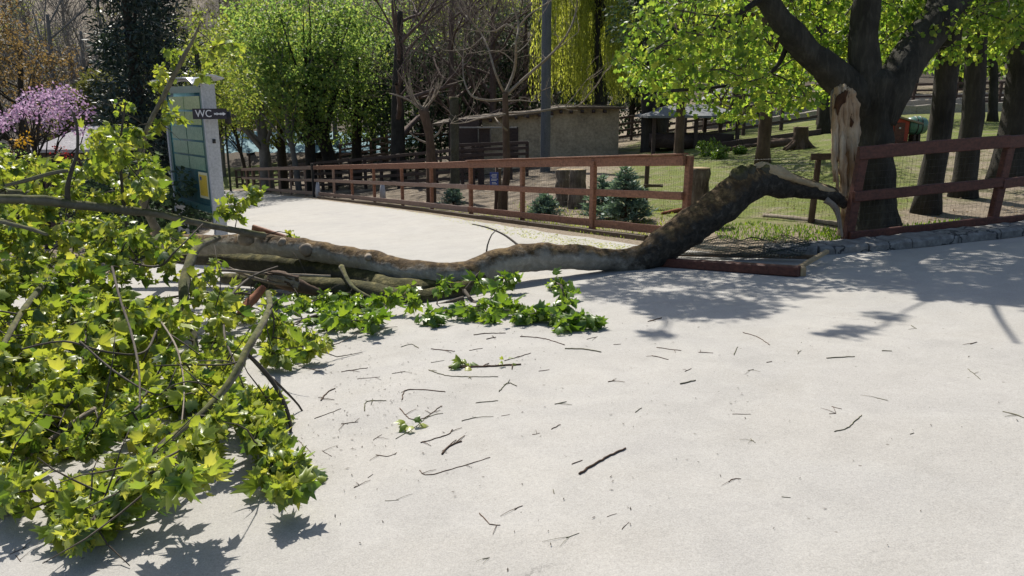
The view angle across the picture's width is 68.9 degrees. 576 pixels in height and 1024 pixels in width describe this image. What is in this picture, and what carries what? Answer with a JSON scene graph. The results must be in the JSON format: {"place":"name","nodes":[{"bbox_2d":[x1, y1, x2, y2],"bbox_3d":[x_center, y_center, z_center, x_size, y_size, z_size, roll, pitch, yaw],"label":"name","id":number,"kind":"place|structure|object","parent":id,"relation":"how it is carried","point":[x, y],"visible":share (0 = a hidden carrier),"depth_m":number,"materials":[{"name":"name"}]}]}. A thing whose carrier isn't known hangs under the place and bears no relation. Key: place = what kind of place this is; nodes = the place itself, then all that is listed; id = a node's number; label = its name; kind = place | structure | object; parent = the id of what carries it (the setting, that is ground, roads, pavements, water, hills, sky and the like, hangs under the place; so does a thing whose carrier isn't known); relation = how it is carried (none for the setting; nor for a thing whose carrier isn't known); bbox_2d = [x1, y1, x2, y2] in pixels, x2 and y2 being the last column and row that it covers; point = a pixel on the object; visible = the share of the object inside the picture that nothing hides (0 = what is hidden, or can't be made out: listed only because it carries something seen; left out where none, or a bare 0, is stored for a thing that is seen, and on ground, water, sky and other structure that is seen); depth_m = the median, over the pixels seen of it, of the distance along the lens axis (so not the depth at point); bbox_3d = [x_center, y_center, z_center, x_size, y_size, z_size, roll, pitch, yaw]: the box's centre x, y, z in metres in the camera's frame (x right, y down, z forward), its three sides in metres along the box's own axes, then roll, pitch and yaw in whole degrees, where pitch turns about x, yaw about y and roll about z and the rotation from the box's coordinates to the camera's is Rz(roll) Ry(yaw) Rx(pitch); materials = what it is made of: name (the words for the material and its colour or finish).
{"place":"outdoors","nodes":[
{"label":"outdoors","id":0,"kind":"place"},
{"bbox_2d":[0,190,1023,575],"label":"road","id":1,"kind":"structure","parent":0,"point":[852,496],"depth_m":3.94,"materials":[{"name":"concrete"}]},
{"bbox_2d":[151,74,227,234],"bbox_3d":[-5.838,-2.259,13.723,0.460,3.152,2.400,-12,18,-40],"label":"information kiosk","id":2,"kind":"object","parent":1,"relation":"on","point":[195,151],"visible":0.63,"depth_m":13.23,"materials":[{"name":"white paint"}]},
{"bbox_2d":[192,109,231,123],"bbox_3d":[-5.002,-2.899,12.586,0.612,0.246,0.360,0,14,0],"label":"direction sign","id":3,"kind":"object","parent":2,"relation":"attached to","point":[225,114],"visible":1,"depth_m":12.41,"materials":[{"name":"black paint"}]},
{"bbox_2d":[0,22,847,565],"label":"fallen limb","id":4,"kind":"object","parent":1,"relation":"on","point":[114,340],"visible":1,"depth_m":6.15,"materials":[{"name":"green plant"}]},
{"bbox_2d":[238,272,1017,571],"bbox_3d":[0.963,0.413,5.912,7.052,0.640,6.507,0,14,0],"label":"debris","id":5,"kind":"object","parent":1,"relation":"on","point":[477,435],"visible":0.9,"depth_m":4.29,"materials":[{"name":"brown plant"}]},
{"bbox_2d":[661,234,828,276],"bbox_3d":[2.770,-0.421,9.045,2.095,0.321,1.661,11,18,39],"label":"broken fence panel","id":6,"kind":"object","parent":1,"relation":"on","point":[760,268],"visible":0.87,"depth_m":8.70,"materials":[{"name":"brown wood"}]},
{"bbox_2d":[0,0,1023,280],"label":"ground","id":7,"kind":"structure","parent":0,"point":[628,146],"depth_m":21.39,"materials":[{"name":"green plant"}]},
{"bbox_2d":[0,126,33,219],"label":"flowering shrub","id":8,"kind":"object","parent":7,"relation":"on","point":[23,142],"visible":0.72,"depth_m":13.80,"materials":[{"name":"pink plant"}]},
{"bbox_2d":[0,0,61,155],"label":"bare tree","id":9,"kind":"object","parent":7,"relation":"on","point":[24,71],"visible":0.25,"depth_m":39.52,"materials":[{"name":"brown plant"}]},
{"bbox_2d":[0,0,68,167],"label":"budding tree","id":10,"kind":"object","parent":7,"relation":"on","point":[12,100],"visible":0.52,"depth_m":25.78,"materials":[{"name":"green plant"}]},
{"bbox_2d":[0,3,86,140],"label":"woodland tree","id":11,"kind":"object","parent":7,"relation":"on","point":[45,79],"visible":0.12,"depth_m":52.28,"materials":[{"name":"brown plant"}]},
{"bbox_2d":[0,0,88,158],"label":"bare tree","id":12,"kind":"object","parent":7,"relation":"on","point":[32,30],"visible":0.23,"depth_m":43.02,"materials":[{"name":"orange plant"}]},
{"bbox_2d":[0,0,93,159],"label":"budding tree","id":13,"kind":"object","parent":7,"relation":"on","point":[46,71],"visible":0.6,"depth_m":22.72,"materials":[{"name":"brown plant"}]},
{"bbox_2d":[0,81,97,248],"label":"flowering tree","id":14,"kind":"object","parent":7,"relation":"on","point":[21,109],"visible":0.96,"depth_m":14.95,"materials":[{"name":"purple plant"}]},
{"bbox_2d":[0,1,109,140],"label":"bare tree","id":15,"kind":"object","parent":7,"relation":"on","point":[44,46],"visible":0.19,"depth_m":47.46,"materials":[{"name":"brown plant"}]},
{"bbox_2d":[1,0,122,156],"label":"bare tree","id":16,"kind":"object","parent":7,"relation":"on","point":[67,12],"visible":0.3,"depth_m":34.85,"materials":[{"name":"grey plant"}]},
{"bbox_2d":[45,84,93,140],"bbox_3d":[-14.206,-4.375,24.669,3.077,4.587,2.990,0,14,0],"label":"flowering tree","id":17,"kind":"object","parent":7,"relation":"on","point":[65,121],"visible":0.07,"depth_m":24.09,"materials":[{"name":"green plant"}]},
{"bbox_2d":[47,0,98,81],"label":"woodland tree","id":18,"kind":"object","parent":7,"relation":"on","point":[76,18],"visible":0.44,"depth_m":90.84,"materials":[{"name":"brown plant"}]},
{"bbox_2d":[0,0,157,159],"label":"bare tree","id":19,"kind":"object","parent":7,"relation":"on","point":[48,20],"visible":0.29,"depth_m":31.74,"materials":[{"name":"grey plant"}]},
{"bbox_2d":[30,126,133,231],"bbox_3d":[-9.984,-2.539,17.804,1.554,2.592,2.000,0,14,0],"label":"garden hut","id":20,"kind":"object","parent":7,"relation":"on","point":[67,142],"visible":0.13,"depth_m":16.89,"materials":[{"name":"white wood"}]},
{"bbox_2d":[70,68,130,131],"bbox_3d":[-12.288,-4.175,22.699,2.930,4.881,2.956,0,14,0],"label":"flowering tree","id":21,"kind":"object","parent":7,"relation":"on","point":[80,85],"visible":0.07,"depth_m":21.98,"materials":[{"name":"green plant"}]},
{"bbox_2d":[53,163,189,222],"bbox_3d":[-8.416,-1.697,15.905,3.030,1.949,2.100,0,14,0],"label":"leafy bush","id":22,"kind":"object","parent":7,"relation":"on","point":[95,186],"visible":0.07,"depth_m":15.53,"materials":[{"name":"green plant"}]},
{"bbox_2d":[34,0,228,126],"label":"bare tree","id":23,"kind":"object","parent":7,"relation":"on","point":[106,41],"visible":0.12,"depth_m":40.10,"materials":[{"name":"brown plant"}]},
{"bbox_2d":[58,156,209,258],"bbox_3d":[-6.712,-1.454,13.511,2.463,2.106,2.255,0,14,0],"label":"leafy bush","id":24,"kind":"object","parent":7,"relation":"on","point":[190,192],"visible":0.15,"depth_m":13.43,"materials":[{"name":"green plant"}]},
{"bbox_2d":[81,0,212,227],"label":"conifer","id":25,"kind":"object","parent":7,"relation":"on","point":[133,40],"visible":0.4,"depth_m":17.94,"materials":[{"name":"green plant"}]},
{"bbox_2d":[94,164,231,232],"bbox_3d":[-7.062,-1.730,15.575,2.725,1.791,2.199,0,14,0],"label":"leafy bush","id":26,"kind":"object","parent":7,"relation":"on","point":[210,219],"visible":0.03,"depth_m":15.40,"materials":[{"name":"green plant"}]},
{"bbox_2d":[119,0,223,221],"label":"conifer","id":27,"kind":"object","parent":7,"relation":"on","point":[175,24],"visible":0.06,"depth_m":19.93,"materials":[{"name":"green plant"}]},
{"bbox_2d":[160,1,209,50],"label":"woodland tree","id":28,"kind":"object","parent":7,"relation":"on","point":[189,7],"visible":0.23,"depth_m":88.12,"materials":[{"name":"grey plant"}]},
{"bbox_2d":[149,32,266,150],"bbox_3d":[-11.982,-6.438,29.134,4.804,6.784,4.649,6,15,23],"label":"leafy tree","id":29,"kind":"object","parent":7,"relation":"on","point":[229,100],"visible":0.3,"depth_m":28.70,"materials":[{"name":"green plant"}]},
{"bbox_2d":[183,3,254,176],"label":"woodland tree","id":30,"kind":"object","parent":7,"relation":"on","point":[223,161],"visible":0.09,"depth_m":54.20,"materials":[{"name":"green plant"}]},
{"bbox_2d":[178,14,263,185],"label":"leafy tree","id":31,"kind":"object","parent":7,"relation":"on","point":[239,148],"visible":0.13,"depth_m":44.03,"materials":[{"name":"green plant"}]},
{"bbox_2d":[172,0,293,154],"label":"leafy tree","id":32,"kind":"object","parent":7,"relation":"on","point":[222,20],"visible":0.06,"depth_m":60.85,"materials":[{"name":"green plant"}]},
{"bbox_2d":[180,0,334,191],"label":"leafy tree","id":33,"kind":"object","parent":7,"relation":"on","point":[261,140],"visible":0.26,"depth_m":38.86,"materials":[{"name":"green plant"}]},
{"bbox_2d":[234,164,320,187],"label":"paddock fence","id":34,"kind":"object","parent":7,"relation":"on","point":[254,175],"visible":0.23,"depth_m":47.41,"materials":[{"name":"brown wood"}]},
{"bbox_2d":[215,0,344,188],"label":"leafy tree","id":35,"kind":"object","parent":7,"relation":"on","point":[282,157],"visible":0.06,"depth_m":41.14,"materials":[{"name":"green plant"}]},
{"bbox_2d":[217,0,353,190],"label":"leafy tree","id":36,"kind":"object","parent":7,"relation":"on","point":[284,105],"visible":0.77,"depth_m":34.19,"materials":[{"name":"green plant"}]},
{"bbox_2d":[225,0,378,190],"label":"leafy tree","id":37,"kind":"object","parent":7,"relation":"on","point":[310,151],"visible":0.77,"depth_m":34.83,"materials":[{"name":"green plant"}]},
{"bbox_2d":[231,0,379,187],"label":"leafy tree","id":38,"kind":"object","parent":7,"relation":"on","point":[329,155],"visible":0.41,"depth_m":35.87,"materials":[{"name":"green plant"}]},
{"bbox_2d":[224,131,443,171],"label":"sheet roof shelter","id":39,"kind":"object","parent":7,"relation":"on","point":[248,146],"visible":0.24,"depth_m":56.27,"materials":[{"name":"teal metal"}]},
{"bbox_2d":[290,0,421,180],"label":"leafy tree","id":40,"kind":"object","parent":7,"relation":"on","point":[358,134],"visible":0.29,"depth_m":38.02,"materials":[{"name":"green plant"}]},
{"bbox_2d":[325,63,417,162],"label":"evergreen bush","id":41,"kind":"object","parent":7,"relation":"on","point":[375,135],"visible":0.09,"depth_m":50.57,"materials":[{"name":"green plant"}]},
{"bbox_2d":[328,0,441,161],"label":"leafy tree","id":42,"kind":"object","parent":7,"relation":"on","point":[379,25],"visible":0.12,"depth_m":43.45,"materials":[{"name":"green plant"}]},
{"bbox_2d":[298,146,481,190],"bbox_3d":[-5.994,-4.959,32.239,0.183,2.921,14.822,-12,18,-40],"label":"paddock fence","id":43,"kind":"object","parent":7,"relation":"on","point":[416,173],"visible":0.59,"depth_m":30.97,"materials":[{"name":"brown wood"}]},
{"bbox_2d":[338,123,480,175],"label":"paddock fence","id":44,"kind":"object","parent":7,"relation":"on","point":[370,150],"visible":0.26,"depth_m":44.30,"materials":[{"name":"brown wood"}]},
{"bbox_2d":[389,55,445,202],"bbox_3d":[-2.885,-4.750,22.509,1.762,4.538,0.925,2,14,8],"label":"pollarded tree","id":45,"kind":"object","parent":7,"relation":"on","point":[423,111],"visible":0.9,"depth_m":22.43,"materials":[{"name":"brown plant"}]},
{"bbox_2d":[362,27,478,171],"bbox_3d":[-4.675,-9.718,38.800,6.280,7.456,4.637,0,14,0],"label":"evergreen bush","id":46,"kind":"object","parent":7,"relation":"on","point":[409,144],"visible":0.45,"depth_m":38.33,"materials":[{"name":"green plant"}]},
{"bbox_2d":[352,0,510,185],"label":"bare tree","id":47,"kind":"object","parent":7,"relation":"on","point":[399,131],"visible":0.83,"depth_m":31.76,"materials":[{"name":"brown plant"}]},
{"bbox_2d":[308,0,572,169],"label":"bare tree","id":48,"kind":"object","parent":7,"relation":"on","point":[451,73],"visible":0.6,"depth_m":33.83,"materials":[{"name":"brown plant"}]},
{"bbox_2d":[386,0,504,63],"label":"woodland tree","id":49,"kind":"object","parent":7,"relation":"on","point":[445,23],"visible":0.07,"depth_m":50.37,"materials":[{"name":"green plant"}]},
{"bbox_2d":[439,188,466,204],"bbox_3d":[-1.704,-2.654,21.367,0.873,0.632,0.840,0,14,0],"label":"blue spruce","id":50,"kind":"object","parent":7,"relation":"on","point":[451,194],"visible":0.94,"depth_m":21.28,"materials":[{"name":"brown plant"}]},
{"bbox_2d":[449,97,459,195],"bbox_3d":[-1.731,-4.051,22.171,0.351,3.156,0.341,0,14,0],"label":"cut trunk","id":51,"kind":"object","parent":7,"relation":"on","point":[454,133],"visible":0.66,"depth_m":21.98,"materials":[{"name":"brown plant"}]},
{"bbox_2d":[241,153,693,232],"bbox_3d":[-6.620,-3.870,27.603,0.399,4.225,38.604,-7,15,-28],"label":"post and rail fence","id":52,"kind":"object","parent":7,"relation":"on","point":[593,192],"visible":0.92,"depth_m":14.98,"materials":[{"name":"brown wood"}]},
{"bbox_2d":[414,11,537,154],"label":"evergreen bush","id":53,"kind":"object","parent":7,"relation":"on","point":[460,82],"visible":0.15,"depth_m":40.18,"materials":[{"name":"plant"}]},
{"bbox_2d":[317,196,647,240],"bbox_3d":[-2.777,-2.177,20.536,0.182,1.638,20.799,-7,15,-27],"label":"timber edging","id":54,"kind":"object","parent":7,"relation":"on","point":[633,236],"visible":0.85,"depth_m":15.15,"materials":[{"name":"brown wood"}]},
{"bbox_2d":[373,0,593,143],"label":"bare tree","id":55,"kind":"object","parent":7,"relation":"on","point":[491,91],"visible":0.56,"depth_m":35.47,"materials":[{"name":"brown plant"}]},
{"bbox_2d":[460,141,528,184],"bbox_3d":[-0.630,-4.371,26.697,2.458,1.750,0.151,0,14,0],"label":"ramp railing","id":56,"kind":"object","parent":7,"relation":"on","point":[473,154],"visible":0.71,"depth_m":26.52,"materials":[{"name":"brown wood"}]},
{"bbox_2d":[367,204,629,248],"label":"leaf litter","id":57,"kind":"object","parent":7,"relation":"on","point":[562,241],"visible":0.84,"depth_m":12.30,"materials":[{"name":"plant"}]},
{"bbox_2d":[405,0,606,136],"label":"bare tree","id":58,"kind":"object","parent":7,"relation":"on","point":[524,37],"visible":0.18,"depth_m":38.53,"materials":[{"name":"brown plant"}]},
{"bbox_2d":[472,0,541,102],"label":"woodland tree","id":59,"kind":"object","parent":7,"relation":"on","point":[503,21],"visible":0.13,"depth_m":55.10,"materials":[{"name":"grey plant"}]},
{"bbox_2d":[458,4,581,126],"bbox_3d":[0.261,-10.819,39.542,7.155,7.947,4.639,0,14,0],"label":"evergreen bush","id":60,"kind":"object","parent":7,"relation":"on","point":[512,65],"visible":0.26,"depth_m":38.72,"materials":[{"name":"green plant"}]},
{"bbox_2d":[432,0,623,209],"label":"young bare tree","id":61,"kind":"object","parent":7,"relation":"on","point":[506,154],"visible":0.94,"depth_m":17.56,"materials":[{"name":"brown plant"}]},
{"bbox_2d":[432,104,625,173],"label":"plaster shed","id":62,"kind":"structure","parent":7,"relation":"on","point":[588,130],"depth_m":30.34,"materials":[{"name":"beige paint"}]},
{"bbox_2d":[540,0,551,172],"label":"utility pole","id":63,"kind":"object","parent":7,"relation":"on","point":[545,135],"visible":0.77,"depth_m":26.41,"materials":[{"name":"grey metal"}]},
{"bbox_2d":[527,193,564,215],"bbox_3d":[0.692,-1.746,15.848,0.898,0.628,0.891,0,14,0],"label":"blue spruce","id":64,"kind":"object","parent":7,"relation":"on","point":[546,204],"visible":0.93,"depth_m":15.73,"materials":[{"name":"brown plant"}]},
{"bbox_2d":[555,169,569,206],"bbox_3d":[1.273,-2.407,18.057,0.525,0.919,0.566,-6,15,-23],"label":"tree stump","id":65,"kind":"object","parent":7,"relation":"on","point":[562,199],"visible":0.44,"depth_m":17.86,"materials":[{"name":"brown wood"}]},
{"bbox_2d":[521,36,623,108],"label":"evergreen bush","id":66,"kind":"object","parent":7,"relation":"on","point":[588,101],"visible":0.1,"depth_m":42.09,"materials":[{"name":"green plant"}]},
{"bbox_2d":[566,169,586,208],"bbox_3d":[1.512,-2.266,17.243,0.508,0.938,0.517,0,14,0],"label":"tree stump","id":67,"kind":"object","parent":7,"relation":"on","point":[574,181],"visible":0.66,"depth_m":17.09,"materials":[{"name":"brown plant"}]},
{"bbox_2d":[527,0,662,105],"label":"weeping willow","id":68,"kind":"object","parent":7,"relation":"on","point":[592,41],"visible":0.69,"depth_m":33.72,"materials":[{"name":"green plant"}]},
{"bbox_2d":[578,174,622,219],"bbox_3d":[1.774,-1.795,14.793,0.880,0.964,0.921,-11,17,-37],"label":"blue spruce","id":69,"kind":"object","parent":7,"relation":"on","point":[601,200],"visible":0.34,"depth_m":14.72,"materials":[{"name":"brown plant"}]},
{"bbox_2d":[596,166,657,221],"bbox_3d":[2.160,-1.746,13.945,1.129,1.144,1.104,8,16,31],"label":"blue spruce","id":70,"kind":"object","parent":7,"relation":"on","point":[625,179],"visible":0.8,"depth_m":13.79,"materials":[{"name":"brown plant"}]},
{"bbox_2d":[601,51,674,134],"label":"evergreen bush","id":71,"kind":"object","parent":7,"relation":"on","point":[632,107],"visible":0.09,"depth_m":44.59,"materials":[{"name":"green plant"}]},
{"bbox_2d":[602,0,697,152],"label":"tree","id":72,"kind":"object","parent":7,"relation":"on","point":[646,126],"visible":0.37,"depth_m":28.85,"materials":[{"name":"green plant"}]},
{"bbox_2d":[603,0,720,132],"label":"weeping willow","id":73,"kind":"object","parent":7,"relation":"on","point":[662,123],"visible":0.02,"depth_m":37.68,"materials":[{"name":"green plant"}]},
{"bbox_2d":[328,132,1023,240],"bbox_3d":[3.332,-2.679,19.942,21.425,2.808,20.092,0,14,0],"label":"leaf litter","id":74,"kind":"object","parent":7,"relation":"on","point":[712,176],"visible":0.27,"depth_m":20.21,"materials":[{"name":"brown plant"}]},
{"bbox_2d":[628,0,728,152],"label":"tree","id":75,"kind":"object","parent":7,"relation":"on","point":[679,135],"visible":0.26,"depth_m":23.99,"materials":[{"name":"green plant"}]},
{"bbox_2d":[619,99,759,139],"bbox_3d":[9.083,-8.707,39.017,7.634,2.413,0.189,0,14,0],"label":"paddock fence","id":76,"kind":"object","parent":7,"relation":"on","point":[631,128],"visible":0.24,"depth_m":38.98,"materials":[{"name":"brown wood"}]},
{"bbox_2d":[635,105,744,153],"bbox_3d":[6.821,-6.102,28.875,3.703,1.928,3.000,0,14,0],"label":"open shelter","id":77,"kind":"object","parent":7,"relation":"on","point":[663,140],"visible":0.46,"depth_m":27.90,"materials":[{"name":"brown wood"}]},
{"bbox_2d":[691,167,710,204],"bbox_3d":[3.142,-1.506,12.618,0.560,1.048,0.510,0,14,0],"label":"tree stump","id":78,"kind":"object","parent":7,"relation":"on","point":[700,184],"visible":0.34,"depth_m":12.37,"materials":[{"name":"brown wood"}]},
{"bbox_2d":[494,153,912,222],"bbox_3d":[2.622,-1.902,14.624,9.720,2.015,1.984,12,18,40],"label":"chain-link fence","id":79,"kind":"object","parent":7,"relation":"on","point":[817,157],"visible":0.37,"depth_m":12.42,"materials":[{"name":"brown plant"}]},
{"bbox_2d":[695,131,722,156],"bbox_3d":[6.206,-4.535,23.594,0.859,0.850,0.881,0,14,0],"label":"round shrub","id":80,"kind":"object","parent":7,"relation":"on","point":[701,143],"visible":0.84,"depth_m":23.62,"materials":[{"name":"green plant"}]},
{"bbox_2d":[710,136,729,159],"bbox_3d":[6.157,-4.135,22.125,0.582,0.867,0.816,9,16,32],"label":"round shrub","id":81,"kind":"object","parent":7,"relation":"on","point":[719,150],"visible":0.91,"depth_m":22.09,"materials":[{"name":"green plant"}]},
{"bbox_2d":[697,0,796,105],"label":"weeping willow","id":82,"kind":"object","parent":7,"relation":"on","point":[756,13],"visible":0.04,"depth_m":41.35,"materials":[{"name":"green plant"}]},
{"bbox_2d":[700,0,810,163],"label":"tree","id":83,"kind":"object","parent":7,"relation":"on","point":[763,153],"visible":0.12,"depth_m":19.41,"materials":[{"name":"green plant"}]},
{"bbox_2d":[715,220,799,240],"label":"grass","id":84,"kind":"structure","parent":7,"relation":"on","point":[766,231],"depth_m":11.41,"materials":[{"name":"green plant"}]},
{"bbox_2d":[703,84,817,135],"bbox_3d":[11.283,-7.357,31.122,7.338,2.622,0.200,-4,14,-16],"label":"paddock fence","id":85,"kind":"object","parent":7,"relation":"on","point":[780,123],"visible":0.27,"depth_m":30.79,"materials":[{"name":"brown wood"}]},
{"bbox_2d":[721,129,821,147],"bbox_3d":[9.422,-5.250,25.994,4.710,0.736,0.077,-3,14,-12],"label":"plank edging","id":86,"kind":"object","parent":7,"relation":"on","point":[754,140],"visible":0.34,"depth_m":25.77,"materials":[{"name":"brown wood"}]},
{"bbox_2d":[782,127,814,150],"bbox_3d":[8.607,-4.457,22.289,1.010,0.698,0.932,0,14,0],"label":"tree stump","id":87,"kind":"object","parent":7,"relation":"on","point":[800,140],"visible":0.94,"depth_m":22.09,"materials":[{"name":"brown wood"}]},
{"bbox_2d":[762,213,837,225],"bbox_3d":[4.657,-1.104,12.084,0.096,0.155,1.631,-6,15,-24],"label":"log","id":88,"kind":"object","parent":7,"relation":"on","point":[821,221],"visible":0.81,"depth_m":12.07,"materials":[{"name":"brown wood"}]},
{"bbox_2d":[794,223,839,240],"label":"grass","id":89,"kind":"structure","parent":7,"relation":"on","point":[822,233],"depth_m":10.77,"materials":[{"name":"green plant"}]},
{"bbox_2d":[611,0,1023,237],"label":"maple tree","id":90,"kind":"object","parent":7,"relation":"on","point":[870,96],"visible":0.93,"depth_m":10.19,"materials":[{"name":"green plant"}]},
{"bbox_2d":[692,97,1002,130],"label":"terrace wall","id":91,"kind":"structure","parent":7,"relation":"on","point":[923,102],"depth_m":40.02,"materials":[{"name":"stone"}]},
{"bbox_2d":[789,0,909,133],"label":"tree","id":92,"kind":"object","parent":7,"relation":"on","point":[823,122],"visible":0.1,"depth_m":26.17,"materials":[{"name":"green plant"}]},
{"bbox_2d":[735,102,1002,128],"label":"terrace wall","id":93,"kind":"structure","parent":7,"relation":"on","point":[920,109],"depth_m":35.35,"materials":[{"name":"stone"}]},
{"bbox_2d":[762,220,1023,254],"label":"kerb","id":94,"kind":"structure","parent":7,"relation":"on","point":[962,234],"depth_m":9.35,"materials":[{"name":"stone"}]},
{"bbox_2d":[841,134,1023,239],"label":"post and rail fence","id":95,"kind":"object","parent":94,"relation":"on","point":[1000,183],"visible":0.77,"depth_m":9.64,"materials":[{"name":"wood"}]},
{"bbox_2d":[893,116,923,142],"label":"red coop","id":96,"kind":"structure","parent":7,"relation":"on","point":[901,129],"depth_m":21.70,"materials":[{"name":"brown wood"}]},
{"bbox_2d":[908,116,927,140],"bbox_3d":[11.844,-4.609,21.932,0.533,0.865,0.555,0,14,0],"label":"green barrel","id":97,"kind":"object","parent":7,"relation":"on","point":[916,130],"visible":0.78,"depth_m":21.71,"materials":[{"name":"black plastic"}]},
{"bbox_2d":[880,0,1023,215],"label":"tree","id":98,"kind":"object","parent":7,"relation":"on","point":[942,113],"visible":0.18,"depth_m":11.72,"materials":[{"name":"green plant"}]},
{"bbox_2d":[909,0,1006,121],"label":"tree","id":99,"kind":"object","parent":7,"relation":"on","point":[993,74],"visible":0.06,"depth_m":28.96,"materials":[{"name":"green plant"}]},
{"bbox_2d":[911,81,1004,102],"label":"paddock fence","id":100,"kind":"object","parent":7,"relation":"on","point":[1000,94],"visible":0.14,"depth_m":40.40,"materials":[{"name":"brown wood"}]},
{"bbox_2d":[924,0,1023,198],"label":"tree","id":101,"kind":"object","parent":7,"relation":"on","point":[972,121],"visible":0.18,"depth_m":13.16,"materials":[{"name":"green plant"}]},
{"bbox_2d":[985,22,1023,178],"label":"tree","id":102,"kind":"object","parent":7,"relation":"on","point":[1011,122],"visible":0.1,"depth_m":14.64,"materials":[{"name":"brown plant"}]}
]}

